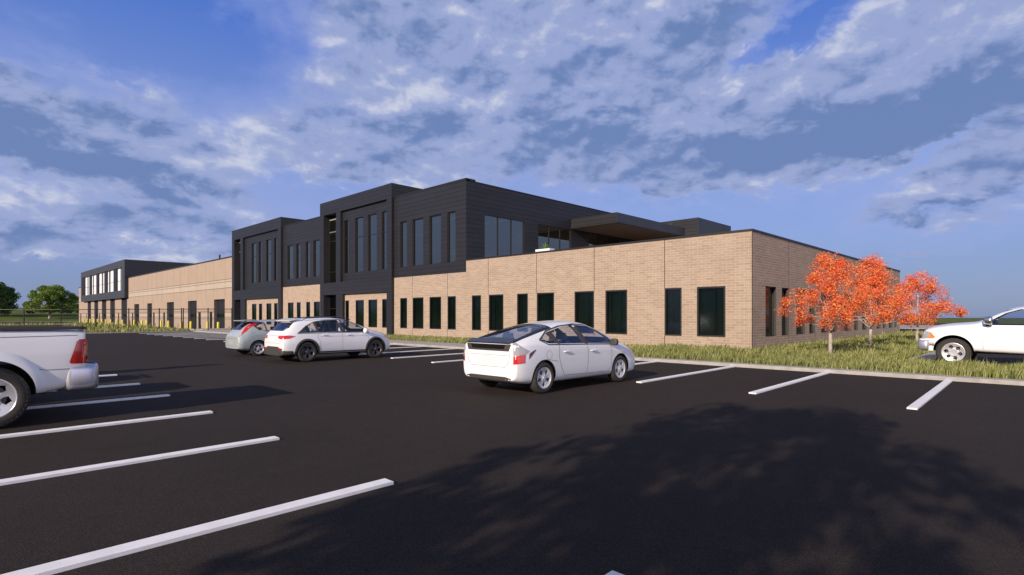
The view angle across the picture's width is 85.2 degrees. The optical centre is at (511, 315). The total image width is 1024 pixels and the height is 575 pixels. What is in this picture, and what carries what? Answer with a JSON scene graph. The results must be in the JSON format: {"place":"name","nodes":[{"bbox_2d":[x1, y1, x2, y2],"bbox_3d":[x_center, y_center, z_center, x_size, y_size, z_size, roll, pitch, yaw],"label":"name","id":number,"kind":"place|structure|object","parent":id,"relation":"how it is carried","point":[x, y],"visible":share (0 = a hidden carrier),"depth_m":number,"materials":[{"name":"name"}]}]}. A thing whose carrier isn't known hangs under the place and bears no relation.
{"place":"outdoors","nodes":[
{"label":"outdoors","id":0,"kind":"place"},
{"bbox_2d":[0,307,78,321],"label":"hill","id":1,"kind":"structure","parent":0,"point":[15,316],"depth_m":189.48,"materials":[{"name":"green plant"}]},
{"bbox_2d":[0,281,21,315],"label":"dense green tree","id":2,"kind":"object","parent":1,"relation":"on","point":[10,295],"visible":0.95,"depth_m":185.47,"materials":[{"name":"green plant"}]},
{"bbox_2d":[22,285,78,318],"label":"broad green tree","id":3,"kind":"object","parent":1,"relation":"on","point":[54,297],"visible":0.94,"depth_m":183.29,"materials":[{"name":"green plant"}]},
{"bbox_2d":[73,296,78,312],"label":"dark bushy tree","id":4,"kind":"object","parent":1,"relation":"on","point":[77,306],"visible":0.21,"depth_m":213.41,"materials":[{"name":"green plant"}]},
{"bbox_2d":[0,320,189,331],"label":"island grass","id":5,"kind":"structure","parent":0,"point":[101,327],"depth_m":59.10,"materials":[{"name":"green plant"}]},
{"bbox_2d":[190,328,464,345],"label":"front walk","id":6,"kind":"structure","parent":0,"point":[399,341],"depth_m":31.89,"materials":[{"name":"concrete"}]},
{"bbox_2d":[0,322,1023,574],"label":"asphalt lot","id":7,"kind":"structure","parent":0,"point":[720,472],"depth_m":5.75,"materials":[{"name":"black asphalt"}]},
{"bbox_2d":[0,325,98,427],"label":"white pickup truck","id":8,"kind":"object","parent":7,"relation":"on","point":[39,359],"visible":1,"depth_m":8.15,"materials":[{"name":"white paint"}]},
{"bbox_2d":[37,321,78,321],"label":"kerb","id":9,"kind":"structure","parent":7,"relation":"on","point":[57,321],"depth_m":160.45,"materials":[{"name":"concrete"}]},
{"bbox_2d":[49,383,139,391],"bbox_3d":[-10.511,1.585,10.900,0.150,0.028,5.505,0,0,43],"label":"parking stripe","id":10,"kind":"object","parent":7,"relation":"on","point":[115,385],"visible":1,"depth_m":12.53,"materials":[{"name":"paint"}]},
{"bbox_2d":[27,394,169,408],"bbox_3d":[-8.703,1.585,9.073,0.150,0.028,5.505,0,0,43],"label":"parking stripe","id":11,"kind":"object","parent":7,"relation":"on","point":[90,402],"visible":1,"depth_m":10.16,"materials":[{"name":"paint"}]},
{"bbox_2d":[0,411,212,438],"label":"parking stripe","id":12,"kind":"object","parent":7,"relation":"on","point":[96,425],"visible":1,"depth_m":8.02,"materials":[{"name":"paint"}]},
{"bbox_2d":[0,436,278,485],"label":"parking stripe","id":13,"kind":"object","parent":7,"relation":"on","point":[26,478],"visible":1,"depth_m":5.99,"materials":[{"name":"paint"}]},
{"bbox_2d":[85,330,196,333],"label":"island kerb","id":14,"kind":"structure","parent":7,"relation":"on","point":[136,332],"depth_m":51.49,"materials":[{"name":"concrete"}]},
{"bbox_2d":[79,255,231,328],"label":"warehouse","id":15,"kind":"structure","parent":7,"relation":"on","point":[199,287],"depth_m":88.81,"materials":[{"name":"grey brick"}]},
{"bbox_2d":[85,277,87,294],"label":"window","id":16,"kind":"structure","parent":15,"relation":"in","point":[86,278],"depth_m":130.59,"materials":[{"name":"white glass"}]},
{"bbox_2d":[92,275,93,293],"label":"window","id":17,"kind":"structure","parent":15,"relation":"in","point":[92,275],"depth_m":124.82,"materials":[{"name":"white glass"}]},
{"bbox_2d":[94,275,95,293],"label":"window","id":18,"kind":"structure","parent":15,"relation":"in","point":[94,275],"depth_m":123.26,"materials":[{"name":"white glass"}]},
{"bbox_2d":[99,273,101,292],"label":"window","id":19,"kind":"structure","parent":15,"relation":"in","point":[100,275],"depth_m":118.93,"materials":[{"name":"white glass"}]},
{"bbox_2d":[104,300,105,323],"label":"dock door","id":20,"kind":"structure","parent":15,"relation":"in","point":[104,300],"depth_m":118.99,"materials":[{"name":"black"}]},
{"bbox_2d":[108,271,109,291],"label":"window","id":21,"kind":"structure","parent":15,"relation":"in","point":[108,271],"depth_m":112.79,"materials":[{"name":"white glass"}]},
{"bbox_2d":[110,270,112,291],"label":"window","id":22,"kind":"structure","parent":15,"relation":"in","point":[111,272],"depth_m":111.15,"materials":[{"name":"white glass"}]},
{"bbox_2d":[112,299,114,323],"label":"dock door","id":23,"kind":"structure","parent":15,"relation":"in","point":[113,300],"depth_m":112.76,"materials":[{"name":"black glass"}]},
{"bbox_2d":[118,268,120,290],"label":"window","id":24,"kind":"structure","parent":15,"relation":"in","point":[119,270],"depth_m":106.09,"materials":[{"name":"white glass"}]},
{"bbox_2d":[123,298,126,324],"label":"dock door","id":25,"kind":"structure","parent":15,"relation":"in","point":[124,299],"depth_m":105.34,"materials":[{"name":"black"}]},
{"bbox_2d":[136,304,138,325],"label":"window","id":26,"kind":"structure","parent":15,"relation":"in","point":[137,305],"depth_m":98.81,"materials":[{"name":"black glass"}]},
{"bbox_2d":[149,303,151,325],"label":"dock door","id":27,"kind":"structure","parent":15,"relation":"in","point":[150,305],"depth_m":92.62,"materials":[{"name":"black metal"}]},
{"bbox_2d":[169,302,173,327],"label":"dock door","id":28,"kind":"structure","parent":15,"relation":"in","point":[171,304],"depth_m":84.09,"materials":[{"name":"black metal"}]},
{"bbox_2d":[191,301,196,328],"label":"dock door","id":29,"kind":"structure","parent":15,"relation":"in","point":[193,303],"depth_m":76.69,"materials":[{"name":"black metal"}]},
{"bbox_2d":[217,299,224,327],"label":"dock door","id":30,"kind":"structure","parent":15,"relation":"in","point":[221,302],"depth_m":68.97,"materials":[{"name":"black metal"}]},
{"bbox_2d":[1,478,393,574],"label":"parking stripe","id":31,"kind":"object","parent":7,"relation":"on","point":[70,563],"visible":1,"depth_m":4.03,"materials":[{"name":"paint"}]},
{"bbox_2d":[183,308,231,329],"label":"chain link gate","id":32,"kind":"structure","parent":7,"relation":"on","point":[207,318],"depth_m":56.79,"materials":[{"name":"black metal"}]},
{"bbox_2d":[225,319,315,355],"bbox_3d":[-9.655,0.882,23.410,1.962,1.435,4.055,0,0,44],"label":"grey hatchback","id":33,"kind":"object","parent":7,"relation":"on","point":[249,335],"visible":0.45,"depth_m":21.93,"materials":[{"name":"silver-grey paint"},{"name":"glass"},{"name":"rubber"}]},
{"bbox_2d":[263,316,389,361],"bbox_3d":[-6.694,0.817,20.602,2.075,1.565,4.344,0,0,44],"label":"white crossover","id":34,"kind":"object","parent":7,"relation":"on","point":[294,339],"visible":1,"depth_m":19.61,"materials":[{"name":"white paint"}]},
{"bbox_2d":[358,348,458,354],"bbox_3d":[-4.502,1.585,24.571,0.150,0.028,5.565,0,0,43],"label":"parking stripe","id":35,"kind":"object","parent":7,"relation":"on","point":[412,351],"visible":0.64,"depth_m":24.60,"materials":[{"name":"paint"}]},
{"bbox_2d":[391,353,463,358],"bbox_3d":[-2.551,1.585,22.660,0.150,0.028,5.565,0,0,43],"label":"parking stripe","id":36,"kind":"object","parent":7,"relation":"on","point":[426,355],"visible":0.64,"depth_m":21.80,"materials":[{"name":"paint"}]},
{"bbox_2d":[431,359,463,362],"bbox_3d":[-0.737,1.585,20.812,0.150,0.028,5.665,0,0,43],"label":"parking stripe","id":37,"kind":"object","parent":7,"relation":"on","point":[447,361],"visible":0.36,"depth_m":19.14,"materials":[{"name":"paint"}]},
{"bbox_2d":[463,320,634,393],"bbox_3d":[1.072,0.858,13.025,2.090,1.484,4.544,0,0,44],"label":"white hatchback","id":38,"kind":"object","parent":7,"relation":"on","point":[534,361],"visible":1,"depth_m":11.76,"materials":[{"name":"white paint"}]},
{"bbox_2d":[190,330,1023,385],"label":"kerb","id":39,"kind":"structure","parent":7,"relation":"on","point":[904,375],"depth_m":15.54,"materials":[{"name":"concrete"}]},
{"bbox_2d":[605,570,622,574],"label":"parking stripe","id":40,"kind":"object","parent":7,"relation":"on","point":[612,572],"visible":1,"depth_m":3.39,"materials":[{"name":"paint"}]},
{"bbox_2d":[635,361,658,364],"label":"parking stripe","id":41,"kind":"object","parent":7,"relation":"on","point":[646,362],"visible":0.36,"depth_m":18.56,"materials":[{"name":"paint"}]},
{"bbox_2d":[636,366,735,382],"bbox_3d":[4.941,1.585,15.248,0.150,0.028,5.665,0,0,43],"label":"parking stripe","id":42,"kind":"object","parent":7,"relation":"on","point":[674,376],"visible":1,"depth_m":14.80,"materials":[{"name":"paint"}]},
{"bbox_2d":[749,372,830,393],"bbox_3d":[6.827,1.585,13.401,0.150,0.028,5.665,0,0,43],"label":"parking stripe","id":43,"kind":"object","parent":7,"relation":"on","point":[785,384],"visible":1,"depth_m":12.84,"materials":[{"name":"paint"}]},
{"bbox_2d":[907,351,936,360],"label":"side kerb","id":44,"kind":"structure","parent":7,"relation":"on","point":[930,355],"depth_m":20.24,"materials":[{"name":"concrete"}]},
{"bbox_2d":[907,379,952,409],"bbox_3d":[8.734,1.585,11.532,0.150,0.028,5.665,0,0,43],"label":"parking stripe","id":45,"kind":"object","parent":7,"relation":"on","point":[917,404],"visible":1,"depth_m":10.92,"materials":[{"name":"paint"}]},
{"bbox_2d":[0,0,1023,315],"label":"sky","id":46,"kind":"structure","parent":0,"point":[148,130],"materials":[{"name":"blue"}]},
{"bbox_2d":[76,318,1023,323],"bbox_3d":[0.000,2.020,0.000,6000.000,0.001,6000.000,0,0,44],"label":"ground","id":47,"kind":"structure","parent":0,"point":[1001,320],"depth_m":218.64,"materials":[{"name":"green plant"}]},
{"bbox_2d":[232,178,899,348],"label":"office building","id":48,"kind":"structure","parent":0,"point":[461,258],"depth_m":37.17,"materials":[{"name":"brick"}]},
{"bbox_2d":[239,240,239,290],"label":"window","id":49,"kind":"structure","parent":48,"relation":"in","point":[239,240],"depth_m":64.79,"materials":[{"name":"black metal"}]},
{"bbox_2d":[252,304,255,320],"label":"window","id":50,"kind":"structure","parent":48,"relation":"in","point":[253,305],"depth_m":61.03,"materials":[{"name":"black glass"}]},
{"bbox_2d":[252,243,255,282],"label":"window","id":51,"kind":"structure","parent":48,"relation":"in","point":[254,244],"depth_m":61.14,"materials":[{"name":"blue glass"}]},
{"bbox_2d":[259,304,261,323],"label":"window","id":52,"kind":"structure","parent":48,"relation":"in","point":[260,305],"depth_m":59.86,"materials":[{"name":"black glass"}]},
{"bbox_2d":[259,241,261,282],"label":"window","id":53,"kind":"structure","parent":48,"relation":"in","point":[260,243],"depth_m":59.99,"materials":[{"name":"blue glass"}]},
{"bbox_2d":[266,303,270,323],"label":"window","id":54,"kind":"structure","parent":48,"relation":"in","point":[268,305],"depth_m":58.39,"materials":[{"name":"black glass"}]},
{"bbox_2d":[267,239,270,281],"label":"window","id":55,"kind":"structure","parent":48,"relation":"in","point":[268,241],"depth_m":58.37,"materials":[{"name":"blue glass"}]},
{"bbox_2d":[274,303,277,323],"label":"window","id":56,"kind":"structure","parent":48,"relation":"in","point":[275,304],"depth_m":56.99,"materials":[{"name":"black glass"}]},
{"bbox_2d":[275,238,276,280],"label":"window","id":57,"kind":"structure","parent":48,"relation":"in","point":[275,238],"depth_m":57.13,"materials":[{"name":"blue glass"}]},
{"bbox_2d":[288,245,292,278],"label":"window","id":58,"kind":"structure","parent":48,"relation":"in","point":[290,248],"depth_m":54.81,"materials":[{"name":"blue glass"}]},
{"bbox_2d":[288,302,293,317],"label":"window","id":59,"kind":"structure","parent":48,"relation":"in","point":[290,305],"depth_m":54.69,"materials":[{"name":"black glass"}]},
{"bbox_2d":[297,244,299,278],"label":"window","id":60,"kind":"structure","parent":48,"relation":"in","point":[298,245],"depth_m":53.57,"materials":[{"name":"blue glass"}]},
{"bbox_2d":[297,302,300,316],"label":"window","id":61,"kind":"structure","parent":48,"relation":"in","point":[298,303],"depth_m":53.31,"materials":[{"name":"black glass"}]},
{"bbox_2d":[306,302,309,325],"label":"window","id":62,"kind":"structure","parent":48,"relation":"in","point":[307,303],"depth_m":51.99,"materials":[{"name":"black glass"}]},
{"bbox_2d":[306,242,309,277],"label":"window","id":63,"kind":"structure","parent":48,"relation":"in","point":[307,243],"depth_m":52.12,"materials":[{"name":"blue glass"}]},
{"bbox_2d":[314,302,319,323],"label":"window","id":64,"kind":"structure","parent":48,"relation":"in","point":[316,304],"depth_m":50.74,"materials":[{"name":"black glass"}]},
{"bbox_2d":[314,240,319,276],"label":"window","id":65,"kind":"structure","parent":48,"relation":"in","point":[317,242],"depth_m":50.86,"materials":[{"name":"blue glass"}]},
{"bbox_2d":[329,215,335,282],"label":"window","id":66,"kind":"structure","parent":48,"relation":"in","point":[332,224],"depth_m":49.36,"materials":[{"name":"black glass"}]},
{"bbox_2d":[344,220,348,273],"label":"window","id":67,"kind":"structure","parent":48,"relation":"in","point":[346,223],"depth_m":47.19,"materials":[{"name":"blue glass"}]},
{"bbox_2d":[345,300,348,326],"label":"window","id":68,"kind":"structure","parent":48,"relation":"in","point":[346,302],"depth_m":46.97,"materials":[{"name":"black glass"}]},
{"bbox_2d":[356,217,362,271],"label":"window","id":69,"kind":"structure","parent":48,"relation":"in","point":[359,221],"depth_m":45.72,"materials":[{"name":"blue glass"}]},
{"bbox_2d":[356,300,363,326],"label":"window","id":70,"kind":"structure","parent":48,"relation":"in","point":[359,303],"depth_m":45.51,"materials":[{"name":"black glass"}]},
{"bbox_2d":[368,299,376,326],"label":"window","id":71,"kind":"structure","parent":48,"relation":"in","point":[372,304],"depth_m":44.23,"materials":[{"name":"black glass"}]},
{"bbox_2d":[369,213,376,270],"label":"window","id":72,"kind":"structure","parent":48,"relation":"in","point":[372,218],"depth_m":44.22,"materials":[{"name":"blue glass"}]},
{"bbox_2d":[382,299,386,327],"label":"window","id":73,"kind":"structure","parent":48,"relation":"in","point":[384,301],"depth_m":43.03,"materials":[{"name":"black glass"}]},
{"bbox_2d":[383,211,386,269],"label":"window","id":74,"kind":"structure","parent":48,"relation":"in","point":[384,213],"depth_m":43.03,"materials":[{"name":"blue glass"}]},
{"bbox_2d":[400,298,406,327],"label":"window","id":75,"kind":"structure","parent":48,"relation":"in","point":[403,301],"depth_m":41.25,"materials":[{"name":"black glass"}]},
{"bbox_2d":[401,221,406,266],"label":"window","id":76,"kind":"structure","parent":48,"relation":"in","point":[403,224],"depth_m":41.25,"materials":[{"name":"blue glass"}]},
{"bbox_2d":[413,297,422,328],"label":"window","id":77,"kind":"structure","parent":48,"relation":"in","point":[417,302],"depth_m":39.95,"materials":[{"name":"black glass"}]},
{"bbox_2d":[413,218,422,265],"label":"window","id":78,"kind":"structure","parent":48,"relation":"in","point":[417,223],"depth_m":40.04,"materials":[{"name":"blue glass"}]},
{"bbox_2d":[429,297,440,328],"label":"window","id":79,"kind":"structure","parent":48,"relation":"in","point":[434,302],"depth_m":38.57,"materials":[{"name":"black glass"}]},
{"bbox_2d":[430,214,440,263],"bbox_3d":[-5.238,-5.235,38.571,1.288,3.368,0.090,0,0,44],"label":"window","id":80,"kind":"structure","parent":48,"relation":"in","point":[435,221],"depth_m":38.66,"materials":[{"name":"blue glass"}]},
{"bbox_2d":[448,296,455,329],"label":"window","id":81,"kind":"structure","parent":48,"relation":"in","point":[451,299],"depth_m":37.29,"materials":[{"name":"black glass"}]},
{"bbox_2d":[448,211,455,262],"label":"window","id":82,"kind":"structure","parent":48,"relation":"in","point":[452,215],"depth_m":37.36,"materials":[{"name":"blue glass"}]},
{"bbox_2d":[472,295,480,329],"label":"window","id":83,"kind":"structure","parent":48,"relation":"in","point":[476,299],"depth_m":35.60,"materials":[{"name":"black glass"}]},
{"bbox_2d":[489,294,502,330],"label":"window","id":84,"kind":"structure","parent":48,"relation":"in","point":[495,301],"depth_m":34.32,"materials":[{"name":"black glass"}]},
{"bbox_2d":[484,214,523,256],"bbox_3d":[-0.530,-5.100,38.774,0.090,3.398,3.928,0,0,44],"label":"window","id":85,"kind":"structure","parent":48,"relation":"in","point":[502,236],"depth_m":38.66,"materials":[{"name":"blue glass"}]},
{"bbox_2d":[517,293,527,331],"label":"window","id":86,"kind":"structure","parent":48,"relation":"in","point":[522,299],"depth_m":32.78,"materials":[{"name":"black glass"}]},
{"bbox_2d":[535,243,554,251],"bbox_3d":[1.932,-3.463,32.621,1.200,1.694,0.888,0,0,44],"label":"planter","id":87,"kind":"object","parent":48,"relation":"on","point":[545,247],"visible":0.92,"depth_m":32.45,"materials":[{"name":"white"}]},
{"bbox_2d":[537,292,553,331],"bbox_3d":[1.920,-0.165,31.473,1.288,2.228,0.112,0,0,44],"label":"window","id":88,"kind":"structure","parent":48,"relation":"in","point":[545,301],"depth_m":31.53,"materials":[{"name":"glass"}]},
{"bbox_2d":[538,224,570,249],"bbox_3d":[3.239,-5.100,42.621,0.090,3.398,3.898,0,0,44],"label":"window","id":89,"kind":"structure","parent":48,"relation":"in","point":[557,237],"depth_m":42.61,"materials":[{"name":"glass"}]},
{"bbox_2d":[574,291,593,333],"bbox_3d":[3.863,-0.165,29.569,1.288,2.228,0.112,0,0,44],"label":"window","id":90,"kind":"structure","parent":48,"relation":"in","point":[583,300],"depth_m":29.61,"materials":[{"name":"black glass"}]},
{"bbox_2d":[589,234,618,245],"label":"window","id":91,"kind":"structure","parent":48,"relation":"in","point":[593,239],"depth_m":46.94,"materials":[{"name":"black glass"}]},
{"bbox_2d":[605,290,626,333],"bbox_3d":[5.295,-0.165,28.166,1.298,2.228,0.112,0,0,44],"label":"window","id":92,"kind":"structure","parent":48,"relation":"in","point":[615,300],"depth_m":28.20,"materials":[{"name":"black glass"}]},
{"bbox_2d":[665,288,681,335],"bbox_3d":[7.534,-0.165,25.972,0.868,2.228,0.112,0,0,44],"label":"window","id":93,"kind":"structure","parent":48,"relation":"in","point":[673,296],"depth_m":26.00,"materials":[{"name":"black glass"}]},
{"bbox_2d":[697,286,724,336],"bbox_3d":[8.841,-0.165,24.691,1.308,2.228,0.112,0,0,44],"label":"window","id":94,"kind":"structure","parent":48,"relation":"in","point":[710,300],"depth_m":24.71,"materials":[{"name":"glass"}]},
{"bbox_2d":[766,286,773,335],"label":"window","id":95,"kind":"structure","parent":48,"relation":"in","point":[769,290],"depth_m":25.22,"materials":[{"name":"black glass"}]},
{"bbox_2d":[782,288,785,334],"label":"window","id":96,"kind":"structure","parent":48,"relation":"in","point":[783,289],"depth_m":26.51,"materials":[{"name":"black glass"}]},
{"bbox_2d":[796,289,802,333],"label":"window","id":97,"kind":"structure","parent":48,"relation":"in","point":[799,330],"depth_m":28.15,"materials":[{"name":"black glass"}]},
{"bbox_2d":[809,291,812,332],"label":"window","id":98,"kind":"structure","parent":48,"relation":"in","point":[810,309],"depth_m":29.47,"materials":[{"name":"black glass"}]},
{"bbox_2d":[821,292,825,331],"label":"window","id":99,"kind":"structure","parent":48,"relation":"in","point":[822,330],"depth_m":30.90,"materials":[{"name":"black glass"}]},
{"bbox_2d":[385,329,1023,379],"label":"grass","id":100,"kind":"structure","parent":0,"point":[892,352],"depth_m":19.16,"materials":[{"name":"green plant"}]},
{"bbox_2d":[389,338,1021,379],"bbox_3d":[16.217,1.530,36.698,44.200,0.001,39.875,0,0,44],"label":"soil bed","id":101,"kind":"object","parent":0,"point":[842,368],"depth_m":15.74,"materials":[{"name":"brown soil"}]},
{"bbox_2d":[775,251,894,353],"bbox_3d":[11.494,-0.326,20.176,3.502,4.054,3.210,0,0,-9],"label":"red maple","id":102,"kind":"object","parent":101,"relation":"on","point":[829,310],"visible":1,"depth_m":19.90,"materials":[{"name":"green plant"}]},
{"bbox_2d":[829,253,913,345],"bbox_3d":[15.571,-0.498,24.317,3.442,4.397,2.861,0,0,44],"label":"red maple","id":103,"kind":"object","parent":101,"relation":"on","point":[872,280],"visible":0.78,"depth_m":23.91,"materials":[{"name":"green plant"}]},
{"bbox_2d":[877,270,968,340],"bbox_3d":[21.608,-0.348,29.485,3.944,4.100,4.142,0,0,44],"label":"red maple","id":104,"kind":"object","parent":101,"relation":"on","point":[937,307],"visible":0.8,"depth_m":29.22,"materials":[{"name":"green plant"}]},
{"bbox_2d":[900,329,924,331],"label":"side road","id":105,"kind":"structure","parent":0,"point":[911,330],"depth_m":63.79,"materials":[{"name":"grey asphalt"}]},
{"bbox_2d":[900,325,935,328],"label":"concrete pavement","id":106,"kind":"structure","parent":0,"point":[914,327],"depth_m":75.23,"materials":[{"name":"grey concrete"}]},
{"bbox_2d":[900,316,1023,317],"bbox_3d":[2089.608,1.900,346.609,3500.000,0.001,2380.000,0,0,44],"label":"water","id":107,"kind":"structure","parent":0,"point":[975,317],"depth_m":493.04,"materials":[{"name":"blue liquid"}]},
{"bbox_2d":[900,323,1023,324],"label":"road","id":108,"kind":"structure","parent":0,"point":[949,323],"depth_m":103.53,"materials":[{"name":"grey asphalt"}]},
{"bbox_2d":[931,353,1023,365],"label":"side lot","id":109,"kind":"structure","parent":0,"point":[1005,358],"depth_m":20.40,"materials":[{"name":"grey asphalt"}]},
{"bbox_2d":[918,306,1023,362],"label":"white pickup truck","id":110,"kind":"object","parent":109,"relation":"on","point":[985,335],"visible":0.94,"depth_m":16.77,"materials":[{"name":"white paint"}]},
{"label":"grass island","id":111,"kind":"structure","parent":0,"visible":0},
{"bbox_2d":[0,308,181,327],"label":"chain link fence","id":112,"kind":"object","parent":111,"relation":"on","point":[128,309],"visible":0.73,"depth_m":59.99,"materials":[{"name":"black metal"}]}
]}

